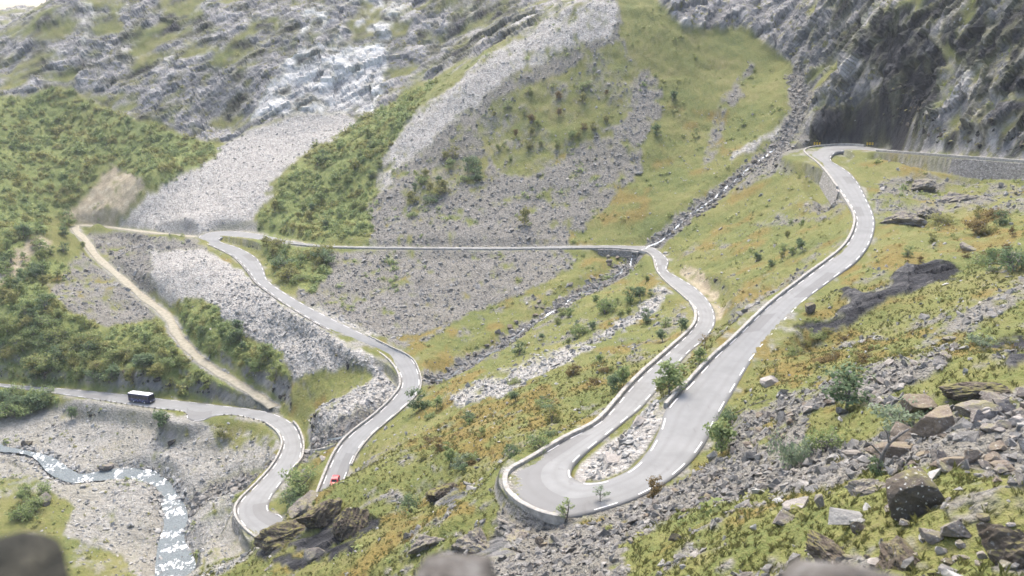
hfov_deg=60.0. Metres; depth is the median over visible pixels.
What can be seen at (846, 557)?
boulder
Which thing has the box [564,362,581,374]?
shrub
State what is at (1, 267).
tree
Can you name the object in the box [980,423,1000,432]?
boulder
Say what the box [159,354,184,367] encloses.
tree
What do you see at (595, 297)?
shrub
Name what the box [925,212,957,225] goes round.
shrub
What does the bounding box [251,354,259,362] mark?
shrub
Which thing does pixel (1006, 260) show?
shrub
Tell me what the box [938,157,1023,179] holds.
retaining wall
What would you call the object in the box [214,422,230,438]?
shrub
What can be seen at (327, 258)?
shrub
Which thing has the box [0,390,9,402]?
shrub
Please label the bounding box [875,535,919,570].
boulder
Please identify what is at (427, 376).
stream stones
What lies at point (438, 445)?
shrub
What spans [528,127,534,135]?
shrub
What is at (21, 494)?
shrub
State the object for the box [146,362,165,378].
tree
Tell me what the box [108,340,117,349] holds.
tree
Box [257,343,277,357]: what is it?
shrub
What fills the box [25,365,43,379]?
tree
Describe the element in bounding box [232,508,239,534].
retaining wall
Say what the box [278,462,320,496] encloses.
shrub
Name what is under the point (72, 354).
tree
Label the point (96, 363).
tree
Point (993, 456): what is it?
boulder
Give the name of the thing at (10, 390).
shrub
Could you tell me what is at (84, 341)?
tree
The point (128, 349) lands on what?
tree
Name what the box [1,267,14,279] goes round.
tree
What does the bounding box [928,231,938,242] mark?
shrub
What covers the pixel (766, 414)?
boulder
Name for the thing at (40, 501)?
shrub
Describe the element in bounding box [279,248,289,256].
shrub
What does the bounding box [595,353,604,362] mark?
shrub
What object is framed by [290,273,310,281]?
shrub
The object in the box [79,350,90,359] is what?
tree
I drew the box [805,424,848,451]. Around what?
shrub
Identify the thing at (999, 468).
boulder
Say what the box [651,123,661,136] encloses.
shrub
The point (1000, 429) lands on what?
boulder
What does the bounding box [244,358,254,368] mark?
shrub
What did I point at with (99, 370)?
tree
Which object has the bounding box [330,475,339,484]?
car
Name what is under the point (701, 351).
shrub
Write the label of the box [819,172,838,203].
retaining wall
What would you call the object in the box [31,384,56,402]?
shrub
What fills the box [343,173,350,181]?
shrub
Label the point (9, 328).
tree
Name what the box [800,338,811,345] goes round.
shrub
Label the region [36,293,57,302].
tree
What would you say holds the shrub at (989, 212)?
on the terrain at (344, 60)
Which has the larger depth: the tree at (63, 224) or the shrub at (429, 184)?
the tree at (63, 224)
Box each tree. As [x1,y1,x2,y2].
[0,256,9,266]
[0,260,8,273]
[0,278,12,289]
[0,286,9,297]
[0,315,19,332]
[0,344,15,358]
[1,238,12,250]
[1,249,16,261]
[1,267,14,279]
[2,229,12,238]
[3,232,17,241]
[4,289,19,304]
[8,336,32,350]
[11,276,25,287]
[13,297,35,317]
[14,281,24,292]
[15,222,31,237]
[15,322,45,338]
[16,268,27,277]
[16,315,32,326]
[19,251,28,259]
[21,348,60,368]
[21,352,61,367]
[22,226,34,236]
[22,353,44,373]
[23,337,46,345]
[24,262,40,276]
[25,301,35,312]
[25,307,39,322]
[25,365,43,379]
[28,320,39,331]
[29,236,41,244]
[29,265,43,276]
[31,293,54,310]
[31,312,67,326]
[32,238,48,251]
[32,331,62,345]
[34,289,46,303]
[34,358,63,371]
[35,248,48,258]
[36,274,48,285]
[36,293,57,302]
[37,259,51,276]
[40,325,71,341]
[45,245,54,254]
[46,340,78,361]
[50,268,62,279]
[53,309,64,317]
[54,343,72,357]
[57,219,67,229]
[57,242,69,251]
[59,209,76,224]
[59,227,68,235]
[59,347,71,360]
[64,330,102,345]
[65,350,76,359]
[66,357,78,367]
[68,333,80,344]
[71,366,86,381]
[74,333,86,346]
[74,348,99,361]
[76,315,86,328]
[79,339,97,353]
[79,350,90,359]
[82,366,105,380]
[84,331,107,346]
[85,364,106,372]
[87,356,108,369]
[99,362,120,380]
[102,374,117,382]
[103,348,118,363]
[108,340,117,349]
[116,342,148,359]
[117,343,135,356]
[123,366,134,381]
[130,343,146,355]
[130,353,151,367]
[136,330,151,344]
[139,352,156,365]
[141,365,150,375]
[143,337,172,350]
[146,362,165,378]
[152,408,170,429]
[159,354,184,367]
[165,346,178,355]
[174,355,182,364]
[189,368,204,382]
[198,375,211,390]
[556,497,574,519]
[651,357,689,393]
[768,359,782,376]
[821,359,875,409]
[866,426,909,474]
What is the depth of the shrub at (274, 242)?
361.75 m
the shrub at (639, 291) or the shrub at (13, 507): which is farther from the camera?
the shrub at (639, 291)
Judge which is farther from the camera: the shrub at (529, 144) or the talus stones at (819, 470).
the shrub at (529, 144)
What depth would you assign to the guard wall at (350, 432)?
228.16 m
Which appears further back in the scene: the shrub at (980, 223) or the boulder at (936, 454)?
the shrub at (980, 223)
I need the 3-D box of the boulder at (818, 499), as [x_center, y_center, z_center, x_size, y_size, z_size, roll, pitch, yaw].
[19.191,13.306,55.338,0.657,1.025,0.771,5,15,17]
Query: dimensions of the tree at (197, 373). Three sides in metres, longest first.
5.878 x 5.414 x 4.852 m
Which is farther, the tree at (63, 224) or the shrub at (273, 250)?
the tree at (63, 224)
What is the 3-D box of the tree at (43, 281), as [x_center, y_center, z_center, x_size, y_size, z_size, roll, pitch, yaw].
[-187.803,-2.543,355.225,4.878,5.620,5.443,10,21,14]
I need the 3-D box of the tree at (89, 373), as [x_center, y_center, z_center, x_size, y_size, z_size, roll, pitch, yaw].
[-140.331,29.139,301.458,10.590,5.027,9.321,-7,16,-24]
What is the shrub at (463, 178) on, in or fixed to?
on the terrain at (344, 60)
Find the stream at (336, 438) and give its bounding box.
[327,434,345,440]
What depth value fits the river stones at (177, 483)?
253.55 m
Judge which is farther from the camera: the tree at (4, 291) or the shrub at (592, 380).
the tree at (4, 291)
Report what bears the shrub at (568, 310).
on the terrain at (344, 60)
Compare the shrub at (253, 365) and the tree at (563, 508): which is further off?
the shrub at (253, 365)
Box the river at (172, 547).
[0,444,195,575]
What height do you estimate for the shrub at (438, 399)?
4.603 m
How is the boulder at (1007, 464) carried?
on the terrain at (344, 60)
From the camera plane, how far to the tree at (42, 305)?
330.54 m
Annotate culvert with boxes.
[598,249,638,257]
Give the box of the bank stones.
[1,74,1023,465]
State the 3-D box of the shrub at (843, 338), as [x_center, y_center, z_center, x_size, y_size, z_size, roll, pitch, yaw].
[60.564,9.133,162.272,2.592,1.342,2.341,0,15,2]
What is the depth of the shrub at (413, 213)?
371.00 m
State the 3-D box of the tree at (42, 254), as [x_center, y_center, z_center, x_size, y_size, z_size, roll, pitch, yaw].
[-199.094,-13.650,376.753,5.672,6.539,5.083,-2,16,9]
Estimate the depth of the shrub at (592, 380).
178.44 m
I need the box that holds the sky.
[0,0,45,9]
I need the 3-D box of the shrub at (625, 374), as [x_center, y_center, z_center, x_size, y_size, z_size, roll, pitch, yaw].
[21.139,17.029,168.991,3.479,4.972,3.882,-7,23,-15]
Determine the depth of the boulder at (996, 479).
40.57 m
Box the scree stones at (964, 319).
[190,185,1023,575]
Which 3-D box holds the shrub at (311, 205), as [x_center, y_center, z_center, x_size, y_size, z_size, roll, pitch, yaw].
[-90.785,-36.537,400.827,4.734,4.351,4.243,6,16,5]
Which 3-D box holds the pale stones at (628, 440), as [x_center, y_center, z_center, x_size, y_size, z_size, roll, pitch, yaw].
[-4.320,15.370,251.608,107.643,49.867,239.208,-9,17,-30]
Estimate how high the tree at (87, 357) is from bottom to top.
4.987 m
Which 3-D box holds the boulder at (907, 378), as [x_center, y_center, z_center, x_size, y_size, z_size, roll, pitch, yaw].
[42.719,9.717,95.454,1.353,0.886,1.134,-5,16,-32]
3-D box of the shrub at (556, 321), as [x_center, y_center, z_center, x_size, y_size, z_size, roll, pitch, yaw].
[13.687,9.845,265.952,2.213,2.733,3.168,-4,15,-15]
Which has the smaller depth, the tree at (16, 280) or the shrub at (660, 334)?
the shrub at (660, 334)
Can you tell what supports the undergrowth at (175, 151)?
on the terrain at (344, 60)
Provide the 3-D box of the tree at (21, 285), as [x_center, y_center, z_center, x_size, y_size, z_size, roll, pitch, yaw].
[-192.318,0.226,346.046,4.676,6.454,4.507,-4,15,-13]
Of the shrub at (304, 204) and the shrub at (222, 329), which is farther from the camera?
the shrub at (304, 204)
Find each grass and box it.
[190,263,1023,575]
[626,437,1023,575]
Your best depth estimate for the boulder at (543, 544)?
105.34 m
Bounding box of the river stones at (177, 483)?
[0,441,193,573]
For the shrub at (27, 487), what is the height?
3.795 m
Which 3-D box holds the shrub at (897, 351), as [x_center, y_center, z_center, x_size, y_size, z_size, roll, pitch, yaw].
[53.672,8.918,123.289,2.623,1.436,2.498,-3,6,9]
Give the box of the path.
[71,224,278,409]
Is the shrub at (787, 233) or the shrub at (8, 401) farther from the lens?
the shrub at (8, 401)
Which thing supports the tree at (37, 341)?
on the terrain at (344, 60)
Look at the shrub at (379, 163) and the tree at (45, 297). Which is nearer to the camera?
the tree at (45, 297)
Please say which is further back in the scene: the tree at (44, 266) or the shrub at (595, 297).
the tree at (44, 266)
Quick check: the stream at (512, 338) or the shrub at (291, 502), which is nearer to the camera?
the shrub at (291, 502)
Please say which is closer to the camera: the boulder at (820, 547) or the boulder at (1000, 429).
the boulder at (820, 547)
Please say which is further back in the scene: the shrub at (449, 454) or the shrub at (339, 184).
the shrub at (339, 184)
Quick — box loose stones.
[1,8,1023,575]
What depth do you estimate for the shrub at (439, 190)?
381.16 m
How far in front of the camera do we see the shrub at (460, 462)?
154.54 m
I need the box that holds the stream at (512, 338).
[431,149,774,380]
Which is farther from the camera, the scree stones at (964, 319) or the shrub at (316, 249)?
the shrub at (316, 249)
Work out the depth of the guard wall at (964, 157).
286.20 m
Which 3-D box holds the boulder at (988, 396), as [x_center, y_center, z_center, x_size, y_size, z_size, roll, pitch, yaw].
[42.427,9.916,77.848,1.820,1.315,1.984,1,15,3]
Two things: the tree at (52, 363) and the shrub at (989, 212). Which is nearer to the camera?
the shrub at (989, 212)
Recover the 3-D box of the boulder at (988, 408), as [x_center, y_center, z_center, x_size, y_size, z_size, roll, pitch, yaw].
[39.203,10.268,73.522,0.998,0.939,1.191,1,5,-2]
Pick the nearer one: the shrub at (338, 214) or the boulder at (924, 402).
the boulder at (924, 402)
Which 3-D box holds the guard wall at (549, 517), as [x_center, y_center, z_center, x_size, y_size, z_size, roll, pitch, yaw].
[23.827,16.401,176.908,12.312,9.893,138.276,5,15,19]
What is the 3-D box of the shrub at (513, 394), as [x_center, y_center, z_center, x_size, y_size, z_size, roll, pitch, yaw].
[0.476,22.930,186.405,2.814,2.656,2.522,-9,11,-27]
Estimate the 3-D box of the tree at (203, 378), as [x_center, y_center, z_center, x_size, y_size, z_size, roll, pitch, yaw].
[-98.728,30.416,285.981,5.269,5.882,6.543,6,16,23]
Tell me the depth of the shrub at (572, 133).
392.69 m
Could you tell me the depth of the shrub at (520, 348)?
244.91 m
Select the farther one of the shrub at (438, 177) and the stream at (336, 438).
the shrub at (438, 177)
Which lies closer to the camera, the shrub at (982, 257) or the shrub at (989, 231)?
the shrub at (982, 257)
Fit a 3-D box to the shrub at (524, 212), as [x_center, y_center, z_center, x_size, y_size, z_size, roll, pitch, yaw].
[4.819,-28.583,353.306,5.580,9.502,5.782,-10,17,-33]
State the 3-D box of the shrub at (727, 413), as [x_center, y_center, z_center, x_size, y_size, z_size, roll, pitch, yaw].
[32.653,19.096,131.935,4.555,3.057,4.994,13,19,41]
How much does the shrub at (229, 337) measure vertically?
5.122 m
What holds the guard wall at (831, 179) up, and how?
on the road
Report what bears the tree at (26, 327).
on the terrain at (344, 60)
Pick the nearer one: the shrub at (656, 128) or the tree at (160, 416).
the tree at (160, 416)
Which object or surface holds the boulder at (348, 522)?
on the terrain at (344, 60)
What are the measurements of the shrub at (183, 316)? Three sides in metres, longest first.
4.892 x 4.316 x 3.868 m
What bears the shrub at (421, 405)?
on the terrain at (344, 60)
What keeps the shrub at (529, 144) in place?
on the terrain at (344, 60)
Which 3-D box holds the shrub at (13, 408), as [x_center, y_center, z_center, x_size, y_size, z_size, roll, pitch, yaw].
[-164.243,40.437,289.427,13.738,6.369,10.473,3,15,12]
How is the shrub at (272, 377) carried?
on the terrain at (344, 60)
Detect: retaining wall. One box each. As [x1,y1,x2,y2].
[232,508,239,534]
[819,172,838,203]
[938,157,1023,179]
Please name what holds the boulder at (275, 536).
on the terrain at (344, 60)
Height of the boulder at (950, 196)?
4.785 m
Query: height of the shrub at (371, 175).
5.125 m
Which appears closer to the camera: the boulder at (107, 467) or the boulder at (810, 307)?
the boulder at (810, 307)
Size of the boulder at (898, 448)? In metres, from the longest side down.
3.386 x 1.946 x 1.454 m
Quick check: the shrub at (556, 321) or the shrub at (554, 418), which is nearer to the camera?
the shrub at (554, 418)
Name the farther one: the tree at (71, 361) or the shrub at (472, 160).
the shrub at (472, 160)
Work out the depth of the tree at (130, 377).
294.94 m
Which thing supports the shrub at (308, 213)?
on the terrain at (344, 60)
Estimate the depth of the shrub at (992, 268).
165.12 m
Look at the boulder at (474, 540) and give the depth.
111.47 m
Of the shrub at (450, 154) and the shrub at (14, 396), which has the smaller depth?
the shrub at (14, 396)
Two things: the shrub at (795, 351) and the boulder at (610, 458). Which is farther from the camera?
the shrub at (795, 351)
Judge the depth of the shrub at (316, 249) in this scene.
341.88 m
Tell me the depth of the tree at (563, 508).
110.87 m
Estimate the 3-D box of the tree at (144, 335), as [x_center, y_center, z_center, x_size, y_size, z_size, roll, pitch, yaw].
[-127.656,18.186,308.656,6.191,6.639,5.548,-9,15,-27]
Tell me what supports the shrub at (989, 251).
on the terrain at (344, 60)
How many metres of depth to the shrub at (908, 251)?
195.61 m
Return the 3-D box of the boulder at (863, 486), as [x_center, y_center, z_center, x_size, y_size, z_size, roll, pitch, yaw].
[21.329,12.117,53.470,1.750,1.498,3.126,-6,16,-23]
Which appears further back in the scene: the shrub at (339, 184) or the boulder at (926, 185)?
the shrub at (339, 184)
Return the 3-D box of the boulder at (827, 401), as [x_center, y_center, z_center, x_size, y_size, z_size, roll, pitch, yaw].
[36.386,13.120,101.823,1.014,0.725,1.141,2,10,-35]
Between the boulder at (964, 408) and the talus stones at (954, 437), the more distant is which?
the boulder at (964, 408)
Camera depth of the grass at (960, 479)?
51.66 m
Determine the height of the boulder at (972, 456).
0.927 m
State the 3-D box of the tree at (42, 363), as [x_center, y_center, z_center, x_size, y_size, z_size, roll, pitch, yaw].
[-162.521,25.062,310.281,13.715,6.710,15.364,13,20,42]
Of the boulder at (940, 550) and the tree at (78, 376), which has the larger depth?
the tree at (78, 376)
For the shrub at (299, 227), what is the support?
on the terrain at (344, 60)
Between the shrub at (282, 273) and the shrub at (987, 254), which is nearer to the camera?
the shrub at (987, 254)
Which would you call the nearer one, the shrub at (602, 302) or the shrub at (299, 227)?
the shrub at (602, 302)
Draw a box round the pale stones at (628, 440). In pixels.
[209,282,669,479]
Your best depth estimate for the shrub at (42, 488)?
242.12 m
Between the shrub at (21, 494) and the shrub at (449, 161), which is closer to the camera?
the shrub at (21, 494)
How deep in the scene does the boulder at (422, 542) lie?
117.18 m
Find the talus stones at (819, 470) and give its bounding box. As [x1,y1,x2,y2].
[389,343,1023,575]
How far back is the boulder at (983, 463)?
51.42 m
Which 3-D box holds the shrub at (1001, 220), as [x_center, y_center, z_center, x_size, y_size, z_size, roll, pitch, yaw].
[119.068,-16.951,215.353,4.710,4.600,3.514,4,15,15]
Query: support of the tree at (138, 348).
on the terrain at (344, 60)
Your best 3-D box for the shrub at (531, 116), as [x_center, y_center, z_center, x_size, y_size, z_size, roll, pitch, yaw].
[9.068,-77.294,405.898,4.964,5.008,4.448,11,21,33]
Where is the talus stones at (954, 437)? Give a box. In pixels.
[624,415,1023,575]
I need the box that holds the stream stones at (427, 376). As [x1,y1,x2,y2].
[185,60,811,516]
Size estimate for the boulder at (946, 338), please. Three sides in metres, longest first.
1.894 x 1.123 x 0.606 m
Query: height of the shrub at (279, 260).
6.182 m
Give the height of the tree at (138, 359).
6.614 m
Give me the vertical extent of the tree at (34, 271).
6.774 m
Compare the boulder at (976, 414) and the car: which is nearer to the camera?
the boulder at (976, 414)
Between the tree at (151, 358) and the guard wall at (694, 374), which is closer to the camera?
the guard wall at (694, 374)
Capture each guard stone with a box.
[0,531,69,575]
[415,553,496,575]
[781,558,899,575]
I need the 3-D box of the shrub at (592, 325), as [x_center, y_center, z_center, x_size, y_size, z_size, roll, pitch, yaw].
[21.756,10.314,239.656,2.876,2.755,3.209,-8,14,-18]
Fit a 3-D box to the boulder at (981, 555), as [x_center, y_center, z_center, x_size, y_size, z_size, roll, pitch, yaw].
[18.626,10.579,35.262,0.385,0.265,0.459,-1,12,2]
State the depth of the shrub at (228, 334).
295.13 m
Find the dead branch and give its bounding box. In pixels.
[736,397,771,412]
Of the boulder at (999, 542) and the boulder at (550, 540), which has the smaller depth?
the boulder at (999, 542)
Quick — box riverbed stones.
[0,345,665,575]
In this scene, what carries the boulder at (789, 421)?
on the terrain at (344, 60)
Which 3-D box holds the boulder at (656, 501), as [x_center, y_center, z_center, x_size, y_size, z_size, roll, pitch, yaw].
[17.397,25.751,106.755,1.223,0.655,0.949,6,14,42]
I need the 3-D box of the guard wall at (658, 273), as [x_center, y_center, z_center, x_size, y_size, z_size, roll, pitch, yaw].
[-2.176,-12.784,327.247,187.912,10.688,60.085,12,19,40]
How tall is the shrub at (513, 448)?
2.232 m
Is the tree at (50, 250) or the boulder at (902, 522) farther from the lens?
the tree at (50, 250)
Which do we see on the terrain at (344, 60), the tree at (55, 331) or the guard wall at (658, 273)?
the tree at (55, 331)
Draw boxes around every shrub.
[0,382,24,397]
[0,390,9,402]
[0,395,22,416]
[0,401,33,418]
[2,386,15,397]
[3,505,40,521]
[5,395,22,405]
[8,505,16,514]
[12,399,42,412]
[13,505,34,517]
[14,489,29,499]
[17,482,33,494]
[19,392,35,409]
[19,494,51,512]
[28,499,41,510]
[30,390,54,410]
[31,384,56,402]
[35,479,51,493]
[66,406,78,418]
[181,312,187,321]
[198,325,206,334]
[202,341,213,354]
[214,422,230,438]
[215,322,231,335]
[223,329,238,343]
[223,332,235,344]
[228,319,244,332]
[230,329,246,340]
[237,341,244,348]
[239,352,249,361]
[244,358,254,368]
[249,361,262,374]
[250,358,260,371]
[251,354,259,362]
[255,342,269,356]
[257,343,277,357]
[260,234,270,248]
[265,235,292,248]
[265,362,280,381]
[266,252,295,269]
[267,247,278,255]
[269,199,279,211]
[273,265,301,279]
[275,199,288,209]
[276,489,301,508]
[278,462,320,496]
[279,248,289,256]
[288,247,316,257]
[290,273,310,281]
[296,252,306,266]
[297,224,303,232]
[298,200,307,208]
[304,209,313,219]
[306,241,332,252]
[307,202,315,208]
[309,247,336,263]
[309,248,321,258]
[312,154,325,164]
[312,256,321,265]
[315,191,326,200]
[318,148,328,160]
[334,180,342,189]
[334,206,343,217]
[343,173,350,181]
[347,158,361,169]
[348,198,357,207]
[356,200,368,208]
[365,170,377,177]
[368,170,375,178]
[375,159,382,167]
[394,491,422,515]
[404,386,431,410]
[406,189,419,203]
[406,211,418,217]
[411,183,417,190]
[414,175,429,184]
[418,451,428,460]
[420,167,429,177]
[422,195,443,202]
[423,410,436,419]
[423,435,437,443]
[426,181,434,190]
[427,184,451,194]
[427,445,443,452]
[430,394,442,409]
[434,174,442,183]
[434,438,443,450]
[437,179,447,189]
[441,151,449,158]
[442,441,452,449]
[443,448,456,466]
[445,145,460,158]
[445,158,455,168]
[450,451,468,469]
[455,462,467,471]
[457,174,470,181]
[460,410,476,421]
[461,154,481,172]
[464,156,481,164]
[464,451,479,461]
[469,167,483,181]
[475,426,486,436]
[501,442,523,458]
[503,100,511,108]
[505,376,521,384]
[508,391,519,400]
[512,339,526,354]
[517,205,530,224]
[523,430,550,452]
[524,86,532,94]
[524,139,534,148]
[527,114,535,120]
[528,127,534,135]
[533,397,553,407]
[539,428,557,436]
[541,400,560,409]
[544,403,562,422]
[553,139,559,147]
[553,316,560,323]
[555,91,562,100]
[556,108,562,115]
[557,308,565,316]
[564,307,574,316]
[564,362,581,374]
[568,131,577,138]
[568,323,590,335]
[577,92,586,102]
[580,123,586,129]
[584,81,591,87]
[586,377,600,385]
[588,321,596,328]
[590,121,597,129]
[592,295,599,301]
[592,484,609,501]
[595,296,616,313]
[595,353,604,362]
[595,365,614,372]
[604,372,622,391]
[614,364,630,384]
[615,308,625,317]
[622,284,634,301]
[625,307,631,314]
[631,286,646,300]
[640,308,651,321]
[646,474,664,497]
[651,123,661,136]
[654,378,670,393]
[655,329,666,341]
[660,316,671,327]
[670,90,678,99]
[676,317,688,332]
[693,346,708,364]
[700,335,711,348]
[702,417,740,452]
[712,404,738,426]
[765,427,813,468]
[785,230,790,237]
[785,344,804,355]
[788,247,796,255]
[795,240,806,249]
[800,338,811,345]
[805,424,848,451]
[808,327,830,339]
[810,354,833,364]
[823,349,842,359]
[824,326,834,332]
[837,335,849,340]
[851,354,858,362]
[855,350,872,363]
[862,344,876,351]
[865,395,931,434]
[867,455,884,475]
[888,347,904,354]
[901,245,914,255]
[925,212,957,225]
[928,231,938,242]
[962,217,989,234]
[962,250,970,258]
[964,224,998,234]
[964,253,995,264]
[964,333,999,345]
[973,205,983,218]
[973,249,1001,259]
[980,206,1010,217]
[984,265,1000,271]
[985,245,1023,271]
[985,247,999,260]
[992,210,1011,224]
[1000,243,1013,252]
[1008,228,1016,235]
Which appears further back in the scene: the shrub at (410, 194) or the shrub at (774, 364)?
the shrub at (410, 194)
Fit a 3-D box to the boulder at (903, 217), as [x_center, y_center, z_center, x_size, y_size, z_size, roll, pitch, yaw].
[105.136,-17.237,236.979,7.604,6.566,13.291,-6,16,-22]
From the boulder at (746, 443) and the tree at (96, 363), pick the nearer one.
the boulder at (746, 443)
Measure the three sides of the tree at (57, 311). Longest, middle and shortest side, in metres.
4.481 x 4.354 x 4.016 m
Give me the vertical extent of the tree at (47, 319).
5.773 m
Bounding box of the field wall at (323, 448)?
[304,444,335,453]
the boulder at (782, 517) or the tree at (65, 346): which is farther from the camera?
the tree at (65, 346)
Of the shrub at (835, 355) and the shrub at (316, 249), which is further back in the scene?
the shrub at (316, 249)
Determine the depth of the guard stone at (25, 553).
4.08 m
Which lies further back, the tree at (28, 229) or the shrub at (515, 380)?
the tree at (28, 229)
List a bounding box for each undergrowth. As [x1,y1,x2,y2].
[0,79,433,252]
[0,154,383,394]
[0,158,381,406]
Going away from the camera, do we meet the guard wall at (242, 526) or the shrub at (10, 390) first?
the guard wall at (242, 526)
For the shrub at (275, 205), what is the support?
on the terrain at (344, 60)
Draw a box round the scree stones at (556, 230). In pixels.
[50,0,991,336]
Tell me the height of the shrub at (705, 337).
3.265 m
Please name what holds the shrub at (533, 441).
on the terrain at (344, 60)
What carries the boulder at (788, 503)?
on the terrain at (344, 60)
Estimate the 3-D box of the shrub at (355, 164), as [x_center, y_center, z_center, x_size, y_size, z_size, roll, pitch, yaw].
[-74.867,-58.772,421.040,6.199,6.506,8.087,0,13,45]
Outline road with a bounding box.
[0,146,896,532]
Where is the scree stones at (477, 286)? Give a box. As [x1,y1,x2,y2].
[55,22,1023,499]
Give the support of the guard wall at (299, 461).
on the road
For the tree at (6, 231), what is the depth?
384.07 m
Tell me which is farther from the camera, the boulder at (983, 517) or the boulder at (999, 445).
the boulder at (999, 445)
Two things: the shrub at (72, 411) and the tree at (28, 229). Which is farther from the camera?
the tree at (28, 229)
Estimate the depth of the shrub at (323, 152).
436.50 m
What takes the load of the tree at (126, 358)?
on the terrain at (344, 60)
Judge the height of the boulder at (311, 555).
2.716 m
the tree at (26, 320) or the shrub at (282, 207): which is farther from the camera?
the shrub at (282, 207)
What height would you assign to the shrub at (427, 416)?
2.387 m
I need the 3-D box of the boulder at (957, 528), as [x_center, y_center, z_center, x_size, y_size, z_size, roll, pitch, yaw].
[18.801,10.217,37.598,1.044,0.852,1.185,-2,6,-24]
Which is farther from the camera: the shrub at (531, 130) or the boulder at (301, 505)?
the shrub at (531, 130)
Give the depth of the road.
191.38 m
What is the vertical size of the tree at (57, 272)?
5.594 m
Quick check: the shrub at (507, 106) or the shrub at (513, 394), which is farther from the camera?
the shrub at (507, 106)
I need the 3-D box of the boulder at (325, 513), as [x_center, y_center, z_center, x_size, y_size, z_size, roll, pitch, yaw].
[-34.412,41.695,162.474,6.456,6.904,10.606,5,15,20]
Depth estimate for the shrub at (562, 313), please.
273.22 m
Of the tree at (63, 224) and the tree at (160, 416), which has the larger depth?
the tree at (63, 224)
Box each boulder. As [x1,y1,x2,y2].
[21,441,33,446]
[40,491,51,506]
[98,463,113,470]
[253,518,304,554]
[287,490,317,517]
[296,497,342,528]
[304,547,324,562]
[332,507,369,541]
[407,534,444,554]
[425,482,457,503]
[451,526,489,552]
[504,529,529,541]
[535,536,543,545]
[537,542,546,547]
[548,538,554,545]
[604,452,619,464]
[633,415,644,425]
[652,499,660,503]
[668,533,680,540]
[742,441,751,447]
[755,427,761,431]
[756,412,763,417]
[760,375,777,387]
[764,411,770,417]
[772,508,793,525]
[782,496,808,512]
[786,418,792,424]
[805,302,815,313]
[805,529,844,561]
[814,494,824,508]
[823,399,831,404]
[842,554,852,560]
[844,478,885,496]
[850,521,865,534]
[864,441,913,461]
[867,557,878,564]
[870,398,879,402]
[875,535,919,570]
[880,211,927,226]
[886,466,944,521]
[890,421,912,441]
[899,518,909,526]
[900,394,936,413]
[902,375,913,382]
[908,460,916,466]
[910,404,955,437]
[911,178,937,191]
[916,207,941,218]
[916,450,929,457]
[919,527,943,544]
[929,456,963,468]
[930,449,946,461]
[933,356,947,366]
[935,546,947,554]
[937,459,951,472]
[938,381,1012,400]
[939,350,950,356]
[939,520,971,537]
[940,191,979,202]
[941,558,955,565]
[942,336,955,340]
[944,354,951,360]
[949,341,959,349]
[954,400,1001,417]
[955,539,965,548]
[958,555,969,559]
[959,242,975,251]
[964,450,983,463]
[970,409,986,423]
[973,429,985,435]
[976,513,989,522]
[976,522,1023,569]
[977,551,987,558]
[978,460,991,467]
[979,390,994,395]
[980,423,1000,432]
[981,392,1003,403]
[982,407,994,416]
[982,409,991,418]
[983,451,999,460]
[989,440,1006,450]
[989,460,1015,471]
[992,476,1001,481]
[993,463,1008,473]
[994,420,1013,429]
[994,427,1005,431]
[996,398,1015,415]
[998,559,1012,569]
[1005,522,1015,526]
[1008,416,1023,426]
[1012,407,1023,415]
[1016,387,1023,398]
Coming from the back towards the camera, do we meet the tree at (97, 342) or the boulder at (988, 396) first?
the tree at (97, 342)
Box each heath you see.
[0,0,1023,444]
[0,180,1023,575]
[61,16,908,310]
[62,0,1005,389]
[265,216,1017,575]
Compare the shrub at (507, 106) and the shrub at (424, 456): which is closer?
the shrub at (424, 456)
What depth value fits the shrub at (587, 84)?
413.07 m
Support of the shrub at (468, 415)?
on the terrain at (344, 60)
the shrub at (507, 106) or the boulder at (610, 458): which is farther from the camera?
the shrub at (507, 106)
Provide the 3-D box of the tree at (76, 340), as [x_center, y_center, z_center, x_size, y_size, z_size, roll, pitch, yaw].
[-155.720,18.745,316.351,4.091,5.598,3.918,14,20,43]
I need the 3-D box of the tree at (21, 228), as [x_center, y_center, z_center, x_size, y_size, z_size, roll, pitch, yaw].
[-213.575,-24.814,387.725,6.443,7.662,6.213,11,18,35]
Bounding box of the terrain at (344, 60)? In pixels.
[0,0,1023,575]
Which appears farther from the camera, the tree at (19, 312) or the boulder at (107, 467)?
the tree at (19, 312)
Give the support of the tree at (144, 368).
on the terrain at (344, 60)
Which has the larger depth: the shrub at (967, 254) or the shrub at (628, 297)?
the shrub at (628, 297)
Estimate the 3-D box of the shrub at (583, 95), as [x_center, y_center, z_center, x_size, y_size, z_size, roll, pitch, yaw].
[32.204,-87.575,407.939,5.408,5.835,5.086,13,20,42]
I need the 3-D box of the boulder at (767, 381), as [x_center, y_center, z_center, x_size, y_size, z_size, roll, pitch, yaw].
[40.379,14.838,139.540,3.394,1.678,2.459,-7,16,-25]
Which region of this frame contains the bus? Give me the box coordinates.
[128,391,155,403]
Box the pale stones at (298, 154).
[130,0,778,306]
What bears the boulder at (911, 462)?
on the terrain at (344, 60)
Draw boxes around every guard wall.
[209,244,333,332]
[233,422,282,537]
[289,243,688,300]
[293,421,304,466]
[316,350,400,492]
[351,335,421,465]
[502,302,696,524]
[663,191,855,407]
[803,143,864,188]
[876,150,1023,162]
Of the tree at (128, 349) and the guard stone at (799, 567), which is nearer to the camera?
the guard stone at (799, 567)
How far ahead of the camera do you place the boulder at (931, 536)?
38.17 m
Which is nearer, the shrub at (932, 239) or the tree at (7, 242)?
the shrub at (932, 239)
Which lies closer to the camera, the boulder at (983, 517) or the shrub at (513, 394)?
the boulder at (983, 517)

